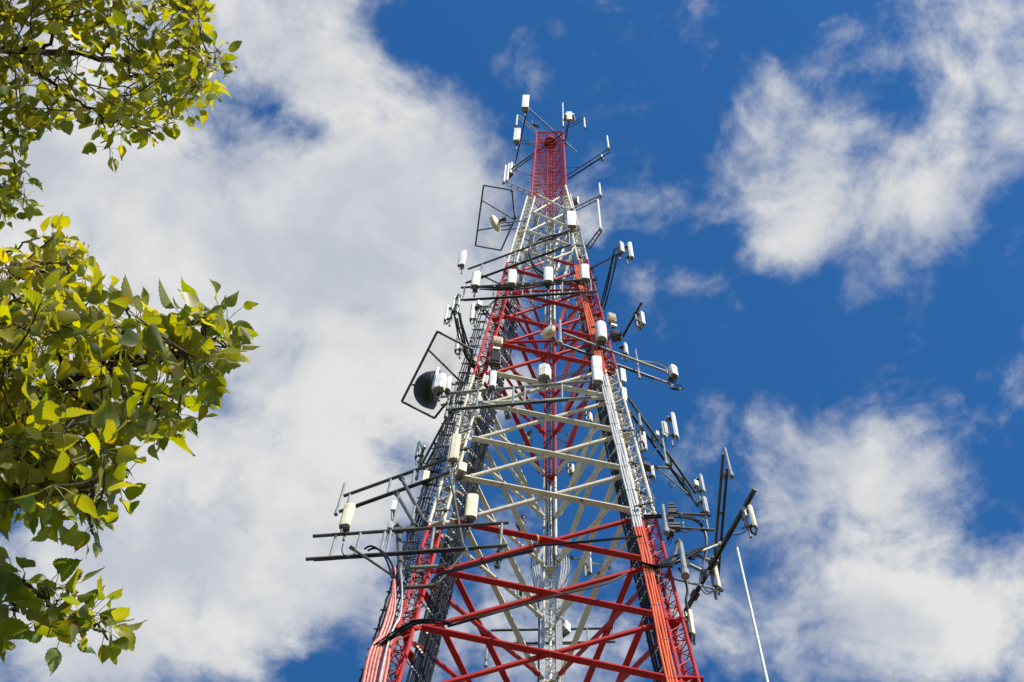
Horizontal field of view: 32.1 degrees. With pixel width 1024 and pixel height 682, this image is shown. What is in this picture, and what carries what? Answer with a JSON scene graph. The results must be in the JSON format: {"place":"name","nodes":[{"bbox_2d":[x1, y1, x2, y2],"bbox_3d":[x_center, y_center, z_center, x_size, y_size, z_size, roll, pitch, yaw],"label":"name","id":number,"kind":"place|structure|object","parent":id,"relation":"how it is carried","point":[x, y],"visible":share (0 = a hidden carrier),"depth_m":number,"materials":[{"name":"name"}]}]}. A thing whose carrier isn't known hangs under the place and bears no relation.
{"place":"outdoors","nodes":[
{"label":"outdoors","id":0,"kind":"place"},
{"bbox_2d":[0,0,1023,681],"label":"sky","id":1,"kind":"structure","parent":0,"point":[819,204],"materials":[{"name":"blue"}]},
{"label":"ground","id":2,"kind":"structure","parent":0,"visible":0},
{"bbox_2d":[0,0,262,675],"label":"poplar tree","id":3,"kind":"object","parent":2,"relation":"on","point":[49,459],"visible":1,"depth_m":4.55,"materials":[{"name":"green plant"}]},
{"bbox_2d":[736,544,768,681],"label":"whip pole","id":4,"kind":"object","parent":2,"relation":"on","point":[755,627],"visible":1,"depth_m":29.95,"materials":[{"name":"metal"}]},
{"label":"concrete pad","id":5,"kind":"structure","parent":0,"visible":0},
{"bbox_2d":[386,130,700,681],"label":"lattice tower","id":6,"kind":"structure","parent":5,"relation":"on","point":[624,670],"depth_m":48.79,"materials":[{"name":"metal"}]},
{"bbox_2d":[362,634,394,681],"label":"loose cables","id":7,"kind":"object","parent":6,"relation":"hanging from","point":[373,664],"visible":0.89,"depth_m":37.06,"materials":[{"name":"rubber"}]},
{"bbox_2d":[377,567,395,637],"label":"loose cables","id":8,"kind":"object","parent":6,"relation":"hanging from","point":[385,620],"visible":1,"depth_m":39.28,"materials":[{"name":"rubber"}]},
{"bbox_2d":[382,590,393,635],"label":"loose cables","id":9,"kind":"object","parent":6,"relation":"hanging from","point":[388,621],"visible":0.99,"depth_m":39.02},
{"bbox_2d":[385,568,395,635],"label":"loose cables","id":10,"kind":"object","parent":6,"relation":"hanging from","point":[392,618],"visible":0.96,"depth_m":39.32,"materials":[{"name":"rubber"}]},
{"bbox_2d":[339,457,447,512],"bbox_3d":[-3.120,3.857,47.708,3.174,1.190,0.091,-20,-73,8],"label":"antenna mount","id":11,"kind":"object","parent":6,"relation":"attached to","point":[389,493],"visible":0.86,"depth_m":47.79,"materials":[{"name":"metal"}]},
{"bbox_2d":[448,433,460,472],"bbox_3d":[-1.558,3.057,48.290,0.277,2.232,0.305,-11,-72,5],"label":"panel antenna","id":12,"kind":"object","parent":11,"relation":"attached to","point":[454,448],"visible":1,"depth_m":48.17,"materials":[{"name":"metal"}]},
{"bbox_2d":[393,522,406,586],"bbox_3d":[-2.682,5.088,42.421,0.604,3.384,0.240,-15,-72,6],"label":"support strut","id":13,"kind":"object","parent":6,"relation":"attached to","point":[399,548],"visible":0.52,"depth_m":42.05,"materials":[{"name":"metal"}]},
{"bbox_2d":[379,568,402,681],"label":"loose cables","id":14,"kind":"object","parent":13,"relation":"hanging from","point":[388,642],"visible":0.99,"depth_m":38.51,"materials":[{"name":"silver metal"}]},
{"bbox_2d":[393,490,419,526],"bbox_3d":[-2.709,4.302,45.388,1.084,3.320,0.148,-31,-75,11],"label":"support strut","id":15,"kind":"object","parent":6,"relation":"attached to","point":[396,493],"visible":0.8,"depth_m":45.22,"materials":[{"name":"metal"}]},
{"bbox_2d":[306,521,508,560],"bbox_3d":[-2.480,4.791,42.585,4.794,1.461,0.116,-4,-72,3],"label":"antenna mount","id":16,"kind":"object","parent":6,"relation":"attached to","point":[407,529],"visible":0.99,"depth_m":42.46,"materials":[{"name":"metal"}]},
{"bbox_2d":[339,503,355,541],"bbox_3d":[-4.077,4.460,43.818,0.280,1.678,0.327,1,-71,1],"label":"panel antenna","id":17,"kind":"object","parent":16,"relation":"attached to","point":[345,523],"visible":1,"depth_m":43.67,"materials":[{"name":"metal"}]},
{"bbox_2d":[349,545,396,576],"bbox_3d":[-3.273,5.206,41.825,1.285,0.700,0.117,23,-72,-6],"label":"support strut","id":18,"kind":"object","parent":16,"relation":"attached to","point":[351,547],"visible":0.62,"depth_m":41.84,"materials":[{"name":"metal"}]},
{"bbox_2d":[364,545,395,578],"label":"loose cables","id":19,"kind":"object","parent":16,"relation":"hanging from","point":[384,554],"visible":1,"depth_m":41.27,"materials":[{"name":"rubber"}]},
{"bbox_2d":[373,619,452,647],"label":"loose cables","id":20,"kind":"object","parent":6,"relation":"attached to","point":[404,627],"visible":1,"depth_m":37.85,"materials":[{"name":"rubber"}]},
{"bbox_2d":[398,475,428,526],"bbox_3d":[-2.565,4.124,46.075,1.167,3.868,0.162,-22,-73,9],"label":"support strut","id":21,"kind":"object","parent":6,"relation":"attached to","point":[424,522],"visible":0.98,"depth_m":45.88,"materials":[{"name":"metal"}]},
{"bbox_2d":[359,371,475,681],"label":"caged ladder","id":22,"kind":"object","parent":6,"relation":"attached to","point":[426,542],"visible":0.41,"depth_m":45.52,"materials":[{"name":"metal"}]},
{"bbox_2d":[399,582,440,590],"bbox_3d":[-2.095,5.592,40.461,0.964,0.329,0.176,1,-71,1],"label":"support strut","id":23,"kind":"object","parent":6,"relation":"attached to","point":[436,585],"visible":1,"depth_m":40.43,"materials":[{"name":"metal"}]},
{"bbox_2d":[405,563,444,570],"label":"support strut","id":24,"kind":"object","parent":6,"relation":"attached to","point":[440,566],"visible":1,"depth_m":41.40,"materials":[{"name":"metal"}]},
{"bbox_2d":[359,305,496,681],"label":"feeder cables","id":25,"kind":"object","parent":6,"relation":"attached to","point":[430,484],"visible":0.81,"depth_m":47.98,"materials":[{"name":"rubber"}]},
{"bbox_2d":[413,371,446,409],"bbox_3d":[-2.518,1.510,54.504,1.044,1.195,1.079,-38,-76,13],"label":"microwave dish","id":26,"kind":"object","parent":6,"relation":"attached to","point":[425,396],"visible":0.79,"depth_m":54.08,"materials":[{"name":"metal"}]},
{"bbox_2d":[401,331,473,418],"bbox_3d":[-2.260,1.169,56.527,1.618,0.124,2.764,25,-73,-7],"label":"ice shield","id":27,"kind":"object","parent":6,"relation":"attached to","point":[441,362],"visible":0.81,"depth_m":56.38,"materials":[{"name":"metal"}]},
{"bbox_2d":[420,411,455,469],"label":"antenna mount","id":28,"kind":"object","parent":6,"relation":"attached to","point":[428,451],"visible":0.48,"depth_m":53.11,"materials":[{"name":"metal"}]},
{"bbox_2d":[414,441,423,464],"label":"panel antenna","id":29,"kind":"object","parent":28,"relation":"attached to","point":[417,454],"visible":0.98,"depth_m":53.21,"materials":[{"name":"metal"}]},
{"bbox_2d":[417,408,489,681],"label":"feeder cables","id":30,"kind":"object","parent":6,"relation":"attached to","point":[446,592],"visible":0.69,"depth_m":42.24,"materials":[{"name":"rubber"}]},
{"bbox_2d":[447,470,464,546],"bbox_3d":[-1.395,4.167,44.397,0.777,5.127,0.112,-16,-73,7],"label":"support strut","id":31,"kind":"object","parent":6,"relation":"attached to","point":[449,472],"visible":1,"depth_m":44.41,"materials":[{"name":"metal"}]},
{"bbox_2d":[394,298,521,681],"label":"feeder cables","id":32,"kind":"object","parent":6,"relation":"attached to","point":[423,638],"visible":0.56,"depth_m":47.89,"materials":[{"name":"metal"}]},
{"bbox_2d":[456,461,466,484],"bbox_3d":[-1.369,3.526,47.198,0.231,0.863,0.364,20,-72,-5],"label":"equipment box","id":33,"kind":"object","parent":6,"relation":"attached to","point":[461,469],"visible":1,"depth_m":47.06,"materials":[{"name":"metal"}]},
{"bbox_2d":[453,310,474,367],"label":"antenna mount","id":34,"kind":"object","parent":6,"relation":"attached to","point":[462,327],"visible":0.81,"depth_m":57.01,"materials":[{"name":"metal"}]},
{"bbox_2d":[451,293,460,315],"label":"panel antenna","id":35,"kind":"object","parent":34,"relation":"attached to","point":[455,305],"visible":1,"depth_m":57.00,"materials":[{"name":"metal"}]},
{"bbox_2d":[454,313,479,389],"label":"loose cables","id":36,"kind":"object","parent":6,"relation":"hanging from","point":[467,358],"visible":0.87,"depth_m":56.80,"materials":[{"name":"rubber"}]},
{"bbox_2d":[464,493,478,533],"bbox_3d":[-1.022,4.298,44.355,0.310,1.773,0.337,1,-71,1],"label":"panel antenna","id":37,"kind":"object","parent":6,"relation":"attached to","point":[471,508],"visible":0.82,"depth_m":44.22,"materials":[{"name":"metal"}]},
{"bbox_2d":[431,549,532,582],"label":"loose cables","id":38,"kind":"object","parent":6,"relation":"attached to","point":[435,577],"visible":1,"depth_m":40.53,"materials":[{"name":"rubber"}]},
{"bbox_2d":[481,275,500,283],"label":"support strut","id":39,"kind":"object","parent":6,"relation":"attached to","point":[491,280],"visible":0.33,"depth_m":66.57,"materials":[{"name":"metal"}]},
{"bbox_2d":[465,231,571,283],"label":"antenna mount","id":40,"kind":"object","parent":39,"relation":"attached to","point":[522,262],"visible":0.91,"depth_m":67.82,"materials":[{"name":"metal"}]},
{"bbox_2d":[457,250,466,273],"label":"panel antenna","id":41,"kind":"object","parent":40,"relation":"attached to","point":[462,259],"visible":1,"depth_m":70.00,"materials":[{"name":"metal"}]},
{"bbox_2d":[528,229,570,277],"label":"loose cables","id":42,"kind":"object","parent":40,"relation":"hanging from","point":[534,266],"visible":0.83,"depth_m":69.00,"materials":[{"name":"rubber"}]},
{"bbox_2d":[489,350,500,370],"bbox_3d":[-0.541,0.660,56.615,0.345,1.289,0.388,10,-71,-2],"label":"radio unit","id":43,"kind":"object","parent":6,"relation":"attached to","point":[495,358],"visible":0.96,"depth_m":56.43,"materials":[{"name":"metal"}]},
{"bbox_2d":[490,215,505,231],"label":"microwave dish","id":44,"kind":"object","parent":6,"relation":"attached to","point":[495,222],"visible":1,"depth_m":73.58,"materials":[{"name":"metal"}]},
{"bbox_2d":[511,189,516,218],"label":"support strut","id":45,"kind":"object","parent":6,"relation":"attached to","point":[515,216],"visible":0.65,"depth_m":76.44,"materials":[{"name":"metal"}]},
{"bbox_2d":[475,185,514,250],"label":"ice shield","id":46,"kind":"object","parent":45,"relation":"attached to","point":[479,218],"visible":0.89,"depth_m":76.79,"materials":[{"name":"metal"}]},
{"bbox_2d":[446,380,590,410],"bbox_3d":[0.201,1.599,52.091,4.221,1.506,0.084,-5,-72,3],"label":"antenna mount","id":47,"kind":"object","parent":6,"relation":"attached to","point":[524,402],"visible":1,"depth_m":51.55,"materials":[{"name":"metal"}]},
{"bbox_2d":[432,372,446,401],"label":"panel antenna","id":48,"kind":"object","parent":47,"relation":"attached to","point":[439,383],"visible":1,"depth_m":52.19,"materials":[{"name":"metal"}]},
{"bbox_2d":[445,376,452,399],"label":"panel antenna","id":49,"kind":"object","parent":47,"relation":"attached to","point":[449,385],"visible":0.88,"depth_m":53.09,"materials":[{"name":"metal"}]},
{"bbox_2d":[488,370,496,398],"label":"panel antenna","id":50,"kind":"object","parent":47,"relation":"attached to","point":[492,380],"visible":1,"depth_m":52.68,"materials":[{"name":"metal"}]},
{"bbox_2d":[591,355,602,395],"bbox_3d":[2.555,1.027,53.309,0.321,2.740,0.359,1,-71,1],"label":"panel antenna","id":51,"kind":"object","parent":47,"relation":"attached to","point":[597,372],"visible":1,"depth_m":53.09,"materials":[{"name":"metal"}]},
{"bbox_2d":[515,111,527,163],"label":"antenna mount","id":52,"kind":"object","parent":6,"relation":"attached to","point":[521,137],"visible":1,"depth_m":91.56,"materials":[{"name":"metal"}]},
{"bbox_2d":[513,128,520,149],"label":"panel antenna","id":53,"kind":"object","parent":52,"relation":"attached to","point":[516,136],"visible":0.99,"depth_m":92.04,"materials":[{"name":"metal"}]},
{"bbox_2d":[522,95,528,116],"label":"panel antenna","id":54,"kind":"object","parent":52,"relation":"attached to","point":[525,103],"visible":1,"depth_m":91.18,"materials":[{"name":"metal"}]},
{"bbox_2d":[460,278,596,300],"bbox_3d":[0.566,-1.821,63.148,4.868,1.640,0.076,-4,-72,3],"label":"antenna mount","id":55,"kind":"object","parent":6,"relation":"attached to","point":[524,296],"visible":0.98,"depth_m":62.47,"materials":[{"name":"metal"}]},
{"bbox_2d":[470,271,480,296],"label":"panel antenna","id":56,"kind":"object","parent":55,"relation":"attached to","point":[475,279],"visible":1,"depth_m":63.64,"materials":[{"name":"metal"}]},
{"bbox_2d":[507,269,516,295],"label":"panel antenna","id":57,"kind":"object","parent":55,"relation":"attached to","point":[511,277],"visible":0.97,"depth_m":63.73,"materials":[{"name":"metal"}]},
{"bbox_2d":[477,279,588,290],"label":"loose cables","id":58,"kind":"object","parent":55,"relation":"attached to","point":[516,287],"visible":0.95,"depth_m":63.18,"materials":[{"name":"rubber"}]},
{"bbox_2d":[543,266,552,292],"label":"panel antenna","id":59,"kind":"object","parent":55,"relation":"attached to","point":[548,274],"visible":0.97,"depth_m":63.86,"materials":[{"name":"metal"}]},
{"bbox_2d":[580,264,589,290],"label":"panel antenna","id":60,"kind":"object","parent":55,"relation":"attached to","point":[584,275],"visible":1,"depth_m":64.08,"materials":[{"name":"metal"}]},
{"bbox_2d":[507,201,553,317],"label":"caged ladder","id":61,"kind":"object","parent":6,"relation":"attached to","point":[530,241],"visible":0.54,"depth_m":73.06,"materials":[{"name":"metal"}]},
{"bbox_2d":[447,573,627,626],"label":"loose cables","id":62,"kind":"object","parent":6,"relation":"attached to","point":[540,599],"visible":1,"depth_m":38.48,"materials":[{"name":"rubber"}]},
{"bbox_2d":[531,548,544,681],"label":"feeder cables","id":63,"kind":"object","parent":6,"relation":"on","point":[541,635],"visible":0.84,"depth_m":48.45,"materials":[{"name":"silver metal"}]},
{"bbox_2d":[537,363,550,391],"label":"panel antenna","id":64,"kind":"object","parent":6,"relation":"attached to","point":[543,373],"visible":0.87,"depth_m":53.61,"materials":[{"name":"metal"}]},
{"bbox_2d":[546,286,554,565],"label":"feeder cables","id":65,"kind":"object","parent":6,"relation":"attached to","point":[550,450],"visible":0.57,"depth_m":57.74,"materials":[{"name":"rubber"}]},
{"bbox_2d":[491,627,614,645],"bbox_3d":[1.147,8.377,50.396,3.536,0.929,0.071,-1,-71,2],"label":"antenna mount","id":66,"kind":"object","parent":6,"relation":"attached to","point":[563,642],"visible":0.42,"depth_m":50.73,"materials":[{"name":"metal"}]},
{"bbox_2d":[562,619,570,638],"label":"panel antenna","id":67,"kind":"object","parent":66,"relation":"attached to","point":[566,628],"visible":0.66,"depth_m":49.80,"materials":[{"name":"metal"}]},
{"bbox_2d":[557,319,562,346],"bbox_3d":[1.564,-0.293,58.034,0.170,2.472,0.170,1,-71,1],"label":"mounting pole","id":68,"kind":"object","parent":6,"relation":"attached to","point":[559,342],"visible":1,"depth_m":57.61,"materials":[{"name":"metal"}]},
{"bbox_2d":[540,324,557,345],"bbox_3d":[1.342,-0.129,58.583,0.536,0.536,0.692,-36,-76,12],"label":"microwave dish","id":69,"kind":"object","parent":68,"relation":"attached to","point":[548,332],"visible":0.99,"depth_m":58.38,"materials":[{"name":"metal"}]},
{"bbox_2d":[556,548,569,681],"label":"feeder cables","id":70,"kind":"object","parent":6,"relation":"on","point":[559,603],"visible":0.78,"depth_m":48.89,"materials":[{"name":"silver metal"}]},
{"bbox_2d":[546,207,589,331],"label":"caged ladder","id":71,"kind":"object","parent":6,"relation":"attached to","point":[574,276],"visible":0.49,"depth_m":70.89,"materials":[{"name":"metal"}]},
{"bbox_2d":[546,369,589,382],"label":"loose cables","id":72,"kind":"object","parent":6,"relation":"hanging from","point":[574,373],"visible":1,"depth_m":53.86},
{"bbox_2d":[567,211,575,235],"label":"panel antenna","id":73,"kind":"object","parent":6,"relation":"attached to","point":[571,220],"visible":0.93,"depth_m":73.25,"materials":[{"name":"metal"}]},
{"bbox_2d":[583,543,591,577],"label":"panel antenna","id":74,"kind":"object","parent":6,"relation":"attached to","point":[587,566],"visible":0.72,"depth_m":51.26,"materials":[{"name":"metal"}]},
{"bbox_2d":[534,535,641,546],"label":"loose cables","id":75,"kind":"object","parent":6,"relation":"attached to","point":[589,541],"visible":1,"depth_m":42.26,"materials":[{"name":"metal"}]},
{"bbox_2d":[566,150,609,178],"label":"antenna mount","id":76,"kind":"object","parent":6,"relation":"attached to","point":[590,164],"visible":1,"depth_m":84.52,"materials":[{"name":"metal"}]},
{"bbox_2d":[595,320,607,354],"bbox_3d":[2.913,-0.101,58.080,0.380,2.098,0.560,1,-71,1],"label":"tube antenna","id":77,"kind":"object","parent":6,"relation":"attached to","point":[601,333],"visible":0.99,"depth_m":57.66,"materials":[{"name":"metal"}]},
{"bbox_2d":[598,255,615,319],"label":"loose cables","id":78,"kind":"object","parent":6,"relation":"hanging from","point":[608,282],"visible":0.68,"depth_m":63.70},
{"bbox_2d":[600,247,617,309],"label":"antenna mount","id":79,"kind":"object","parent":6,"relation":"attached to","point":[607,280],"visible":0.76,"depth_m":64.94,"materials":[{"name":"metal"}]},
{"bbox_2d":[562,332,669,384],"bbox_3d":[3.403,0.600,57.435,3.907,0.132,0.446,20,-72,-5],"label":"antenna mount","id":80,"kind":"object","parent":6,"relation":"attached to","point":[611,362],"visible":0.77,"depth_m":57.41,"materials":[{"name":"metal"}]},
{"bbox_2d":[667,364,678,385],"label":"panel antenna","id":81,"kind":"object","parent":80,"relation":"attached to","point":[672,374],"visible":1,"depth_m":57.93,"materials":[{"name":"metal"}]},
{"bbox_2d":[610,329,621,345],"bbox_3d":[3.423,-0.089,58.894,0.383,0.768,0.396,18,-72,-5],"label":"radio unit","id":82,"kind":"object","parent":6,"relation":"attached to","point":[615,336],"visible":1,"depth_m":58.74,"materials":[{"name":"metal"}]},
{"bbox_2d":[574,265,677,681],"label":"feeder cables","id":83,"kind":"object","parent":6,"relation":"attached to","point":[653,589],"visible":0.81,"depth_m":43.85,"materials":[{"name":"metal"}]},
{"bbox_2d":[624,242,633,264],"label":"panel antenna","id":84,"kind":"object","parent":6,"relation":"attached to","point":[630,249],"visible":0.99,"depth_m":63.62,"materials":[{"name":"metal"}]},
{"bbox_2d":[578,299,684,681],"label":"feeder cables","id":85,"kind":"object","parent":6,"relation":"attached to","point":[633,548],"visible":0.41,"depth_m":45.07,"materials":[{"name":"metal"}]},
{"bbox_2d":[622,301,642,337],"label":"antenna mount","id":86,"kind":"object","parent":6,"relation":"attached to","point":[632,319],"visible":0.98,"depth_m":59.29,"materials":[{"name":"metal"}]},
{"bbox_2d":[633,311,645,330],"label":"panel antenna","id":87,"kind":"object","parent":86,"relation":"attached to","point":[639,321],"visible":1,"depth_m":58.48,"materials":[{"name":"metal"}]},
{"bbox_2d":[637,428,647,453],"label":"panel antenna","id":88,"kind":"object","parent":6,"relation":"attached to","point":[642,441],"visible":0.97,"depth_m":51.60,"materials":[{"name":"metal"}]},
{"bbox_2d":[627,397,698,507],"bbox_3d":[4.549,3.378,53.463,0.281,0.139,4.141,-33,-75,11],"label":"antenna mount","id":89,"kind":"object","parent":6,"relation":"attached to","point":[660,453],"visible":0.76,"depth_m":53.44,"materials":[{"name":"metal"}]},
{"bbox_2d":[698,496,708,521],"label":"panel antenna","id":90,"kind":"object","parent":89,"relation":"attached to","point":[703,501],"visible":0.81,"depth_m":53.44,"materials":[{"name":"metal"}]},
{"bbox_2d":[661,504,669,535],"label":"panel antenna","id":91,"kind":"object","parent":6,"relation":"attached to","point":[666,530],"visible":1,"depth_m":43.29,"materials":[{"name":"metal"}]},
{"bbox_2d":[666,412,678,446],"bbox_3d":[4.972,2.746,54.909,0.278,2.483,0.217,-20,-73,8],"label":"panel antenna","id":92,"kind":"object","parent":6,"relation":"attached to","point":[672,418],"visible":1,"depth_m":54.84,"materials":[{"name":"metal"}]},
{"bbox_2d":[668,502,679,532],"bbox_3d":[3.993,4.390,44.296,0.305,1.476,0.160,1,-71,1],"label":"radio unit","id":93,"kind":"object","parent":6,"relation":"attached to","point":[672,508],"visible":0.94,"depth_m":44.03,"materials":[{"name":"metal"}]},
{"bbox_2d":[678,541,689,579],"bbox_3d":[3.937,5.037,40.958,0.200,1.723,0.200,1,-71,1],"label":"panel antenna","id":94,"kind":"object","parent":6,"relation":"attached to","point":[684,571],"visible":1,"depth_m":40.60,"materials":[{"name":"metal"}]},
{"bbox_2d":[652,541,721,571],"bbox_3d":[4.134,5.069,41.807,1.837,2.040,0.128,7,-71,-1],"label":"support strut","id":95,"kind":"object","parent":6,"relation":"attached to","point":[717,544],"visible":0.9,"depth_m":42.25,"materials":[{"name":"metal"}]},
{"bbox_2d":[638,544,717,567],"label":"loose cables","id":96,"kind":"object","parent":95,"relation":"hanging from","point":[694,551],"visible":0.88,"depth_m":41.05,"materials":[{"name":"rubber"}]},
{"bbox_2d":[673,674,703,681],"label":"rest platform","id":97,"kind":"structure","parent":6,"relation":"attached to","point":[685,678],"depth_m":36.03,"materials":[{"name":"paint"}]},
{"bbox_2d":[685,609,695,645],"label":"panel antenna","id":98,"kind":"object","parent":6,"relation":"attached to","point":[691,631],"visible":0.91,"depth_m":38.73,"materials":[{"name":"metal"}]},
{"bbox_2d":[677,512,713,531],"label":"antenna mount","id":99,"kind":"object","parent":6,"relation":"attached to","point":[702,529],"visible":0.82,"depth_m":44.35,"materials":[{"name":"metal"}]},
{"bbox_2d":[643,514,707,557],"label":"loose cables","id":100,"kind":"object","parent":99,"relation":"hanging from","point":[682,516],"visible":0.78,"depth_m":44.27,"materials":[{"name":"rubber"}]},
{"bbox_2d":[686,559,709,576],"bbox_3d":[4.279,5.279,41.340,0.718,0.325,0.175,32,-74,-9],"label":"support strut","id":101,"kind":"object","parent":6,"relation":"attached to","point":[706,572],"visible":0.8,"depth_m":41.32,"materials":[{"name":"metal"}]},
{"bbox_2d":[695,473,705,499],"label":"panel antenna","id":102,"kind":"object","parent":6,"relation":"attached to","point":[702,489],"visible":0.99,"depth_m":54.78,"materials":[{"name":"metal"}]},
{"bbox_2d":[711,454,728,582],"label":"antenna mount","id":103,"kind":"object","parent":6,"relation":"attached to","point":[725,476],"visible":0.75,"depth_m":45.16,"materials":[{"name":"metal"}]},
{"bbox_2d":[684,488,756,613],"bbox_3d":[4.869,5.094,42.179,0.159,0.213,3.800,25,-73,-7],"label":"antenna mount","id":104,"kind":"object","parent":6,"relation":"attached to","point":[712,563],"visible":0.87,"depth_m":42.09,"materials":[{"name":"metal"}]},
{"bbox_2d":[709,566,721,599],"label":"panel antenna","id":105,"kind":"object","parent":104,"relation":"attached to","point":[713,572],"visible":1,"depth_m":41.54,"materials":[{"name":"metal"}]},
{"bbox_2d":[742,505,757,538],"bbox_3d":[5.498,4.175,40.952,0.261,1.513,0.159,-33,-75,11],"label":"panel antenna","id":106,"kind":"object","parent":104,"relation":"attached to","point":[750,511],"visible":1,"depth_m":40.73,"materials":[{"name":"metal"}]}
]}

